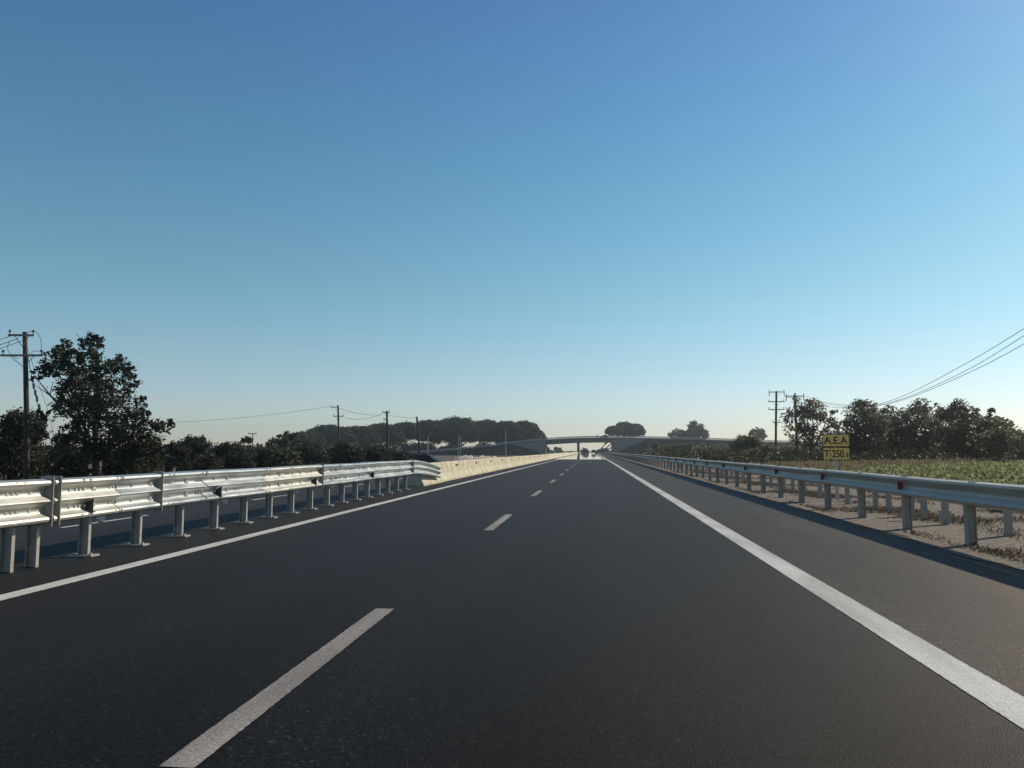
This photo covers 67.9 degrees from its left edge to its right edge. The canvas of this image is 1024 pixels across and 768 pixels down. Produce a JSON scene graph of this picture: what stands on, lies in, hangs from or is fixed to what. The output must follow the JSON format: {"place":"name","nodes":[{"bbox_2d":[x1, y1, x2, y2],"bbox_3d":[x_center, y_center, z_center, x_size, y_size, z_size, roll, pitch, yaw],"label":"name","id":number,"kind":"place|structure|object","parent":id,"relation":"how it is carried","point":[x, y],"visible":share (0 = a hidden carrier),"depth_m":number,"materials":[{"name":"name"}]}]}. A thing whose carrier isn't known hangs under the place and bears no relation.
{"place":"outdoors","nodes":[
{"label":"outdoors","id":0,"kind":"place"},
{"bbox_2d":[0,468,411,559],"bbox_3d":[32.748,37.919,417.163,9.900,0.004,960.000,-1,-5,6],"label":"opposite road","id":1,"kind":"structure","parent":0,"point":[63,536],"depth_m":13.68,"materials":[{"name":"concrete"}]},
{"bbox_2d":[0,451,591,485],"bbox_3d":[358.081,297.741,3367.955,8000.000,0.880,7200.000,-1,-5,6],"label":"ground","id":2,"kind":"structure","parent":0,"point":[446,457],"depth_m":213.04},
{"bbox_2d":[0,330,43,479],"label":"utility pole","id":3,"kind":"object","parent":2,"relation":"on","point":[25,355],"visible":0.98,"depth_m":48.58,"materials":[{"name":"brown wood"}]},
{"bbox_2d":[27,352,62,476],"bbox_3d":[-31.066,2.264,50.540,0.648,8.346,4.012,0,-5,1],"label":"stay cable","id":4,"kind":"object","parent":3,"relation":"attached to","point":[35,394],"visible":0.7,"depth_m":49.64,"materials":[{"name":"grey metal"}]},
{"bbox_2d":[0,406,53,480],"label":"broadleaf tree","id":5,"kind":"object","parent":2,"relation":"on","point":[12,436],"visible":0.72,"depth_m":53.12,"materials":[{"name":"green plant"}]},
{"bbox_2d":[12,446,67,478],"bbox_3d":[-34.587,5.885,55.396,4.392,3.292,3.006,1,-5,-7],"label":"bush","id":6,"kind":"object","parent":2,"relation":"on","point":[45,469],"visible":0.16,"depth_m":55.02,"materials":[{"name":"green plant"}]},
{"bbox_2d":[47,450,102,477],"bbox_3d":[-26.236,5.326,45.752,3.168,2.710,2.599,2,-5,-18],"label":"bush","id":7,"kind":"object","parent":2,"relation":"on","point":[75,465],"visible":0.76,"depth_m":45.29,"materials":[{"name":"green plant"}]},
{"bbox_2d":[28,331,175,477],"bbox_3d":[-26.019,1.720,47.816,10.699,10.298,5.588,-1,-5,6],"label":"broadleaf tree","id":8,"kind":"object","parent":2,"relation":"on","point":[97,404],"visible":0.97,"depth_m":47.48,"materials":[{"name":"green plant"}]},
{"bbox_2d":[101,448,166,480],"bbox_3d":[-27.541,5.872,54.759,4.727,3.211,3.533,-1,-5,6],"label":"bush","id":9,"kind":"object","parent":2,"relation":"on","point":[104,470],"visible":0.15,"depth_m":54.58,"materials":[{"name":"green plant"}]},
{"bbox_2d":[152,440,193,471],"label":"bush","id":10,"kind":"object","parent":2,"relation":"on","point":[181,452],"visible":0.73,"depth_m":69.30,"materials":[{"name":"green plant"}]},
{"bbox_2d":[173,434,225,471],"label":"bush","id":11,"kind":"object","parent":2,"relation":"on","point":[199,446],"visible":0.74,"depth_m":72.20,"materials":[{"name":"green plant"}]},
{"bbox_2d":[2,443,401,460],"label":"treeline","id":12,"kind":"object","parent":2,"relation":"on","point":[258,446],"visible":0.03,"depth_m":151.85,"materials":[{"name":"green plant"}]},
{"bbox_2d":[201,441,257,469],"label":"bush","id":13,"kind":"object","parent":2,"relation":"on","point":[236,455],"visible":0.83,"depth_m":76.33,"materials":[{"name":"green plant"}]},
{"bbox_2d":[240,436,256,455],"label":"broadleaf tree","id":14,"kind":"object","parent":2,"relation":"on","point":[248,440],"visible":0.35,"depth_m":101.75,"materials":[{"name":"green plant"}]},
{"bbox_2d":[245,444,282,467],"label":"bush","id":15,"kind":"object","parent":2,"relation":"on","point":[265,453],"visible":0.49,"depth_m":82.21,"materials":[{"name":"green plant"}]},
{"bbox_2d":[264,431,301,450],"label":"broadleaf tree","id":16,"kind":"object","parent":2,"relation":"on","point":[284,441],"visible":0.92,"depth_m":115.52,"materials":[{"name":"green plant"}]},
{"bbox_2d":[262,447,306,467],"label":"bush","id":17,"kind":"object","parent":2,"relation":"on","point":[284,457],"visible":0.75,"depth_m":67.81,"materials":[{"name":"green plant"}]},
{"bbox_2d":[279,430,328,446],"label":"umbrella pine","id":18,"kind":"object","parent":2,"relation":"on","point":[313,437],"visible":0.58,"depth_m":324.36,"materials":[{"name":"green plant"}]},
{"bbox_2d":[293,441,330,464],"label":"bush","id":19,"kind":"object","parent":2,"relation":"on","point":[311,454],"visible":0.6,"depth_m":89.71,"materials":[{"name":"green plant"}]},
{"bbox_2d":[306,424,358,444],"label":"umbrella pine","id":20,"kind":"object","parent":2,"relation":"on","point":[329,432],"visible":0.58,"depth_m":334.81,"materials":[{"name":"green plant"}]},
{"bbox_2d":[331,405,343,443],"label":"utility pole","id":21,"kind":"object","parent":2,"relation":"on","point":[337,416],"visible":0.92,"depth_m":133.77,"materials":[{"name":"brown wood"}]},
{"bbox_2d":[167,406,330,422],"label":"power line","id":22,"kind":"object","parent":21,"relation":"attached to","point":[254,416],"visible":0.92,"depth_m":138.82,"materials":[{"name":"grey metal"}]},
{"bbox_2d":[321,438,366,463],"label":"bush","id":23,"kind":"object","parent":2,"relation":"on","point":[351,453],"visible":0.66,"depth_m":93.69,"materials":[{"name":"green plant"}]},
{"bbox_2d":[346,425,383,444],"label":"umbrella pine","id":24,"kind":"object","parent":2,"relation":"on","point":[369,433],"visible":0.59,"depth_m":349.35,"materials":[{"name":"green plant"}]},
{"bbox_2d":[357,444,391,462],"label":"bush","id":25,"kind":"object","parent":2,"relation":"on","point":[375,453],"visible":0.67,"depth_m":96.69,"materials":[{"name":"green plant"}]},
{"bbox_2d":[382,410,389,448],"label":"utility pole","id":26,"kind":"object","parent":2,"relation":"on","point":[387,435],"visible":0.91,"depth_m":132.69,"materials":[{"name":"brown wood"}]},
{"bbox_2d":[367,422,405,446],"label":"umbrella pine","id":27,"kind":"object","parent":2,"relation":"on","point":[396,434],"visible":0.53,"depth_m":358.44,"materials":[{"name":"green plant"}]},
{"bbox_2d":[386,448,410,460],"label":"bush","id":28,"kind":"object","parent":2,"relation":"on","point":[398,456],"visible":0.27,"depth_m":100.70,"materials":[{"name":"green plant"}]},
{"bbox_2d":[394,420,427,446],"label":"umbrella pine","id":29,"kind":"object","parent":2,"relation":"on","point":[409,430],"visible":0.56,"depth_m":375.60,"materials":[{"name":"green plant"}]},
{"bbox_2d":[405,452,420,459],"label":"bush","id":30,"kind":"object","parent":2,"relation":"on","point":[415,456],"visible":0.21,"depth_m":105.01,"materials":[{"name":"green plant"}]},
{"bbox_2d":[416,417,419,452],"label":"utility pole","id":31,"kind":"object","parent":2,"relation":"on","point":[418,434],"visible":0.6,"depth_m":132.07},
{"bbox_2d":[288,441,549,453],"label":"undergrowth","id":32,"kind":"object","parent":2,"relation":"on","point":[414,447],"visible":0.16,"depth_m":374.89,"materials":[{"name":"plant"}]},
{"bbox_2d":[416,455,444,462],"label":"car","id":33,"kind":"object","parent":2,"relation":"on","point":[428,458],"visible":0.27,"depth_m":99.30,"materials":[{"name":"grey paint"}]},
{"bbox_2d":[415,419,449,446],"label":"umbrella pine","id":34,"kind":"object","parent":2,"relation":"on","point":[436,425],"visible":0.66,"depth_m":379.53,"materials":[{"name":"green plant"}]},
{"bbox_2d":[427,415,487,446],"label":"umbrella pine","id":35,"kind":"object","parent":2,"relation":"on","point":[467,429],"visible":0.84,"depth_m":382.08,"materials":[{"name":"green plant"}]},
{"bbox_2d":[453,455,497,460],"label":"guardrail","id":36,"kind":"object","parent":2,"relation":"on","point":[471,456],"visible":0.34,"depth_m":114.10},
{"bbox_2d":[476,418,498,443],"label":"umbrella pine","id":37,"kind":"object","parent":2,"relation":"on","point":[486,425],"visible":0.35,"depth_m":390.90,"materials":[{"name":"green plant"}]},
{"bbox_2d":[484,420,528,444],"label":"umbrella pine","id":38,"kind":"object","parent":2,"relation":"on","point":[496,433],"visible":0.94,"depth_m":374.99,"materials":[{"name":"green plant"}]},
{"bbox_2d":[514,419,544,441],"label":"umbrella pine","id":39,"kind":"object","parent":2,"relation":"on","point":[535,433],"visible":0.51,"depth_m":381.01,"materials":[{"name":"green plant"}]},
{"bbox_2d":[553,447,560,452],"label":"broadleaf tree","id":40,"kind":"object","parent":2,"relation":"on","point":[557,449],"visible":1,"depth_m":636.65,"materials":[{"name":"green plant"}]},
{"bbox_2d":[598,425,624,452],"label":"umbrella pine","id":41,"kind":"object","parent":2,"relation":"on","point":[613,430],"visible":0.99,"depth_m":454.80,"materials":[{"name":"green plant"}]},
{"bbox_2d":[406,436,819,453],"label":"overpass","id":42,"kind":"object","parent":2,"relation":"on","point":[540,445],"visible":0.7,"depth_m":348.65,"materials":[{"name":"concrete"}]},
{"bbox_2d":[601,421,633,452],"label":"umbrella pine","id":43,"kind":"object","parent":2,"relation":"on","point":[624,424],"visible":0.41,"depth_m":462.47,"materials":[{"name":"green plant"}]},
{"bbox_2d":[609,423,645,451],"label":"umbrella pine","id":44,"kind":"object","parent":2,"relation":"on","point":[638,430],"visible":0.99,"depth_m":457.13,"materials":[{"name":"green plant"}]},
{"bbox_2d":[649,442,659,451],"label":"bush","id":45,"kind":"object","parent":2,"relation":"on","point":[655,446],"visible":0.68,"depth_m":235.20,"materials":[{"name":"green plant"}]},
{"bbox_2d":[667,428,686,438],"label":"broadleaf tree","id":46,"kind":"object","parent":2,"relation":"on","point":[680,433],"visible":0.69,"depth_m":416.43,"materials":[{"name":"green plant"}]},
{"bbox_2d":[682,442,697,450],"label":"bush","id":47,"kind":"object","parent":2,"relation":"on","point":[688,446],"visible":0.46,"depth_m":214.50,"materials":[{"name":"green plant"}]},
{"bbox_2d":[685,420,709,438],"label":"broadleaf tree","id":48,"kind":"object","parent":2,"relation":"on","point":[694,429],"visible":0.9,"depth_m":409.70,"materials":[{"name":"green plant"}]},
{"bbox_2d":[696,442,712,448],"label":"bush","id":49,"kind":"object","parent":2,"relation":"on","point":[703,444],"visible":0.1,"depth_m":200.43,"materials":[{"name":"green plant"}]},
{"bbox_2d":[730,434,763,452],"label":"bush","id":50,"kind":"object","parent":2,"relation":"on","point":[743,442],"visible":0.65,"depth_m":115.25,"materials":[{"name":"green plant"}]},
{"bbox_2d":[747,427,767,439],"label":"broadleaf tree","id":51,"kind":"object","parent":2,"relation":"on","point":[761,433],"visible":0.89,"depth_m":386.88,"materials":[{"name":"green plant"}]},
{"bbox_2d":[748,444,772,453],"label":"bush","id":52,"kind":"object","parent":2,"relation":"on","point":[764,446],"visible":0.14,"depth_m":107.97,"materials":[{"name":"green plant"}]},
{"bbox_2d":[768,390,784,447],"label":"utility pole","id":53,"kind":"object","parent":2,"relation":"on","point":[775,409],"visible":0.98,"depth_m":125.95,"materials":[{"name":"brown wood"}]},
{"bbox_2d":[768,445,790,453],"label":"bush","id":54,"kind":"object","parent":2,"relation":"on","point":[777,448],"visible":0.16,"depth_m":101.34,"materials":[{"name":"green plant"}]},
{"bbox_2d":[785,394,804,449],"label":"utility pole","id":55,"kind":"object","parent":2,"relation":"on","point":[794,396],"visible":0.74,"depth_m":106.39,"materials":[{"name":"brown wood"}]},
{"bbox_2d":[789,329,1022,405],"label":"power line","id":56,"kind":"object","parent":55,"relation":"attached to","point":[938,378],"visible":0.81,"depth_m":56.60,"materials":[{"name":"grey metal"}]},
{"bbox_2d":[807,336,1022,405],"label":"power line","id":57,"kind":"object","parent":55,"relation":"attached to","point":[945,380],"visible":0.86,"depth_m":56.63,"materials":[{"name":"grey metal"}]},
{"bbox_2d":[816,344,1022,407],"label":"power line","id":58,"kind":"object","parent":55,"relation":"attached to","point":[942,384],"visible":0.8,"depth_m":56.75,"materials":[{"name":"grey metal"}]},
{"bbox_2d":[630,446,982,463],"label":"undergrowth","id":59,"kind":"object","parent":2,"relation":"on","point":[752,456],"visible":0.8,"depth_m":63.69,"materials":[{"name":"green plant"}]},
{"bbox_2d":[778,393,840,460],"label":"broadleaf tree","id":60,"kind":"object","parent":2,"relation":"on","point":[806,428],"visible":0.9,"depth_m":88.11,"materials":[{"name":"green plant"}]},
{"bbox_2d":[692,443,943,452],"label":"treeline","id":61,"kind":"object","parent":2,"relation":"on","point":[728,446],"visible":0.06,"depth_m":156.15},
{"bbox_2d":[835,396,896,459],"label":"broadleaf tree","id":62,"kind":"object","parent":2,"relation":"on","point":[871,420],"visible":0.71,"depth_m":73.23,"materials":[{"name":"green plant"}]},
{"bbox_2d":[877,405,918,460],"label":"broadleaf tree","id":63,"kind":"object","parent":2,"relation":"on","point":[896,422],"visible":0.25,"depth_m":77.48,"materials":[{"name":"green plant"}]},
{"bbox_2d":[804,459,1023,484],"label":"field crop","id":64,"kind":"object","parent":2,"relation":"on","point":[1010,472],"visible":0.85,"depth_m":33.16,"materials":[{"name":"green plant"}]},
{"bbox_2d":[895,398,947,459],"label":"broadleaf tree","id":65,"kind":"object","parent":2,"relation":"on","point":[915,440],"visible":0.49,"depth_m":74.78,"materials":[{"name":"green plant"}]},
{"bbox_2d":[925,398,987,459],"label":"broadleaf tree","id":66,"kind":"object","parent":2,"relation":"on","point":[958,440],"visible":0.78,"depth_m":70.60,"materials":[{"name":"green plant"}]},
{"bbox_2d":[967,407,1021,458],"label":"broadleaf tree","id":67,"kind":"object","parent":2,"relation":"on","point":[994,422],"visible":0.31,"depth_m":68.93,"materials":[{"name":"green plant"}]},
{"bbox_2d":[979,426,1023,461],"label":"bush","id":68,"kind":"object","parent":2,"relation":"on","point":[993,439],"visible":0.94,"depth_m":61.69,"materials":[{"name":"green plant"}]},
{"bbox_2d":[1003,429,1023,460],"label":"broadleaf tree","id":69,"kind":"object","parent":2,"relation":"on","point":[1020,455],"visible":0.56,"depth_m":65.67,"materials":[{"name":"green plant"}]},
{"bbox_2d":[421,444,540,455],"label":"embankment","id":70,"kind":"structure","parent":0,"point":[513,450],"depth_m":349.36,"materials":[{"name":"plant"}]},
{"bbox_2d":[0,453,1023,767],"bbox_3d":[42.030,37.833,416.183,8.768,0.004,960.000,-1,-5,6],"label":"road","id":71,"kind":"structure","parent":0,"point":[578,613],"depth_m":4.78,"materials":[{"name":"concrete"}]},
{"bbox_2d":[0,459,440,572],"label":"guardrail","id":72,"kind":"object","parent":71,"relation":"on","point":[33,505],"visible":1,"depth_m":10.32,"materials":[{"name":"grey metal"}]},
{"bbox_2d":[408,462,442,485],"bbox_3d":[-3.225,3.390,28.805,0.580,0.790,3.580,-1,-5,6],"label":"concrete barrier","id":73,"kind":"object","parent":71,"relation":"on","point":[420,480],"visible":0.64,"depth_m":27.40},
{"bbox_2d":[439,460,466,481],"bbox_3d":[-2.765,3.822,33.674,0.580,0.790,5.860,-1,-5,6],"label":"concrete barrier","id":74,"kind":"object","parent":71,"relation":"on","point":[451,470],"visible":0.71,"depth_m":33.29,"materials":[{"name":"beige concrete"}]},
{"bbox_2d":[463,459,483,476],"bbox_3d":[-2.144,4.335,39.620,0.580,0.790,5.860,-1,-5,6],"label":"concrete barrier","id":75,"kind":"object","parent":71,"relation":"on","point":[472,467],"visible":0.87,"depth_m":39.27,"materials":[{"name":"beige concrete"}]},
{"bbox_2d":[481,458,496,472],"bbox_3d":[-1.525,4.861,45.565,0.580,0.790,5.860,-1,-5,6],"label":"concrete barrier","id":76,"kind":"object","parent":71,"relation":"on","point":[488,464],"visible":0.8,"depth_m":45.23,"materials":[{"name":"beige concrete"}]},
{"bbox_2d":[494,457,507,469],"bbox_3d":[-0.902,5.379,51.510,0.580,0.790,5.860,-1,-5,6],"label":"concrete barrier","id":77,"kind":"object","parent":71,"relation":"on","point":[500,463],"visible":0.83,"depth_m":51.20,"materials":[{"name":"beige concrete"}]},
{"bbox_2d":[505,457,515,467],"bbox_3d":[-0.275,5.915,57.453,0.580,0.790,5.860,-1,-5,6],"label":"concrete barrier","id":78,"kind":"object","parent":71,"relation":"on","point":[510,463],"visible":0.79,"depth_m":56.98,"materials":[{"name":"beige concrete"}]},
{"bbox_2d":[512,456,522,465],"bbox_3d":[0.344,6.425,63.399,0.580,0.790,5.860,-1,-5,6],"label":"concrete barrier","id":79,"kind":"object","parent":71,"relation":"on","point":[517,461],"visible":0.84,"depth_m":63.03,"materials":[{"name":"beige concrete"}]},
{"bbox_2d":[521,456,528,464],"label":"concrete barrier","id":80,"kind":"object","parent":71,"relation":"on","point":[524,461],"visible":0.74,"depth_m":69.08,"materials":[{"name":"beige concrete"}]},
{"bbox_2d":[527,455,532,463],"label":"concrete barrier","id":81,"kind":"object","parent":71,"relation":"on","point":[529,459],"visible":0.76,"depth_m":75.32,"materials":[{"name":"beige concrete"}]},
{"bbox_2d":[531,455,536,462],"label":"concrete barrier","id":82,"kind":"object","parent":71,"relation":"on","point":[534,460],"visible":0.7,"depth_m":80.86,"materials":[{"name":"beige concrete"}]},
{"bbox_2d":[558,452,604,458],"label":"mirage","id":83,"kind":"object","parent":71,"relation":"on","point":[590,455],"depth_m":166.12,"materials":[{"name":"white mirror"}]},
{"bbox_2d":[598,453,1023,696],"bbox_3d":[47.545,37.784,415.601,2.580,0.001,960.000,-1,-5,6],"label":"hard shoulder","id":84,"kind":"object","parent":71,"relation":"attached to","point":[968,611],"visible":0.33,"depth_m":7.84},
{"bbox_2d":[0,0,1023,450],"label":"sky","id":85,"kind":"structure","parent":0,"point":[568,218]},
{"bbox_2d":[618,439,790,453],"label":"embankment","id":86,"kind":"structure","parent":0,"point":[645,444],"depth_m":341.94,"materials":[{"name":"plant"}]},
{"bbox_2d":[602,453,1023,570],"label":"verge","id":87,"kind":"structure","parent":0,"point":[954,532],"depth_m":13.62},
{"bbox_2d":[769,477,772,487],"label":"stub post","id":88,"kind":"object","parent":87,"relation":"on","point":[771,482],"visible":0.46,"depth_m":25.73,"materials":[{"name":"metal"}]},
{"bbox_2d":[783,479,785,489],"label":"stub post","id":89,"kind":"object","parent":87,"relation":"on","point":[784,484],"visible":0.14,"depth_m":23.85,"materials":[{"name":"metal"}]},
{"bbox_2d":[791,480,794,492],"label":"stub post","id":90,"kind":"object","parent":87,"relation":"on","point":[793,485],"visible":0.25,"depth_m":22.75,"materials":[{"name":"metal"}]},
{"bbox_2d":[604,452,1023,544],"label":"guardrail","id":91,"kind":"object","parent":87,"relation":"on","point":[970,496],"visible":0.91,"depth_m":12.83,"materials":[{"name":"metal"}]},
{"bbox_2d":[818,484,822,497],"bbox_3d":[8.117,2.661,20.024,0.120,0.706,0.090,0,-6,-4],"label":"stub post","id":92,"kind":"object","parent":87,"relation":"on","point":[820,492],"visible":0.48,"depth_m":19.99,"materials":[{"name":"metal"}]},
{"bbox_2d":[822,432,849,499],"bbox_3d":[8.304,2.111,19.451,0.690,1.750,0.066,0,-5,1],"label":"road sign","id":93,"kind":"object","parent":87,"relation":"on","point":[835,445],"visible":1,"depth_m":19.46,"materials":[{"name":"metal"}]},
{"bbox_2d":[845,488,849,503],"bbox_3d":[7.832,2.461,17.762,0.120,0.706,0.090,-1,-4,15],"label":"stub post","id":94,"kind":"object","parent":87,"relation":"on","point":[847,495],"visible":0.48,"depth_m":17.73,"materials":[{"name":"metal"}]},
{"bbox_2d":[673,470,1023,562],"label":"verge litter","id":95,"kind":"object","parent":87,"relation":"on","point":[896,510],"visible":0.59,"depth_m":14.64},
{"bbox_2d":[872,492,878,509],"bbox_3d":[7.676,2.312,16.057,0.120,0.706,0.090,-1,-6,14],"label":"stub post","id":96,"kind":"object","parent":87,"relation":"on","point":[875,499],"visible":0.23,"depth_m":16.02,"materials":[{"name":"metal"}]},
{"bbox_2d":[885,494,891,511],"bbox_3d":[7.762,2.279,15.682,0.120,0.706,0.090,-2,-5,8],"label":"stub post","id":97,"kind":"object","parent":87,"relation":"on","point":[888,500],"visible":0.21,"depth_m":15.65,"materials":[{"name":"metal"}]},
{"bbox_2d":[911,498,914,515],"bbox_3d":[7.665,2.183,14.592,0.120,0.706,0.090,0,-5,15],"label":"stub post","id":98,"kind":"object","parent":87,"relation":"on","point":[913,505],"visible":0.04,"depth_m":14.55,"materials":[{"name":"metal"}]},
{"bbox_2d":[920,499,927,517],"bbox_3d":[7.536,2.124,13.918,0.120,0.706,0.090,-1,-6,-5],"label":"stub post","id":99,"kind":"object","parent":87,"relation":"on","point":[923,507],"visible":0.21,"depth_m":13.88,"materials":[{"name":"metal"}]},
{"bbox_2d":[939,502,951,524],"bbox_3d":[7.342,2.037,12.921,0.175,0.706,0.130,-2,-5,8],"label":"stub post","id":100,"kind":"object","parent":87,"relation":"on","point":[945,516],"visible":0.59,"depth_m":12.88,"materials":[{"name":"metal"}]},
{"bbox_2d":[1003,511,1012,535],"bbox_3d":[7.298,1.883,11.185,0.120,0.706,0.090,-1,-4,17],"label":"stub post","id":101,"kind":"object","parent":87,"relation":"on","point":[1008,522],"visible":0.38,"depth_m":11.15,"materials":[{"name":"metal"}]},
{"bbox_2d":[734,457,1014,476],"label":"dry grass","id":102,"kind":"structure","parent":0,"point":[819,464],"depth_m":45.19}
]}

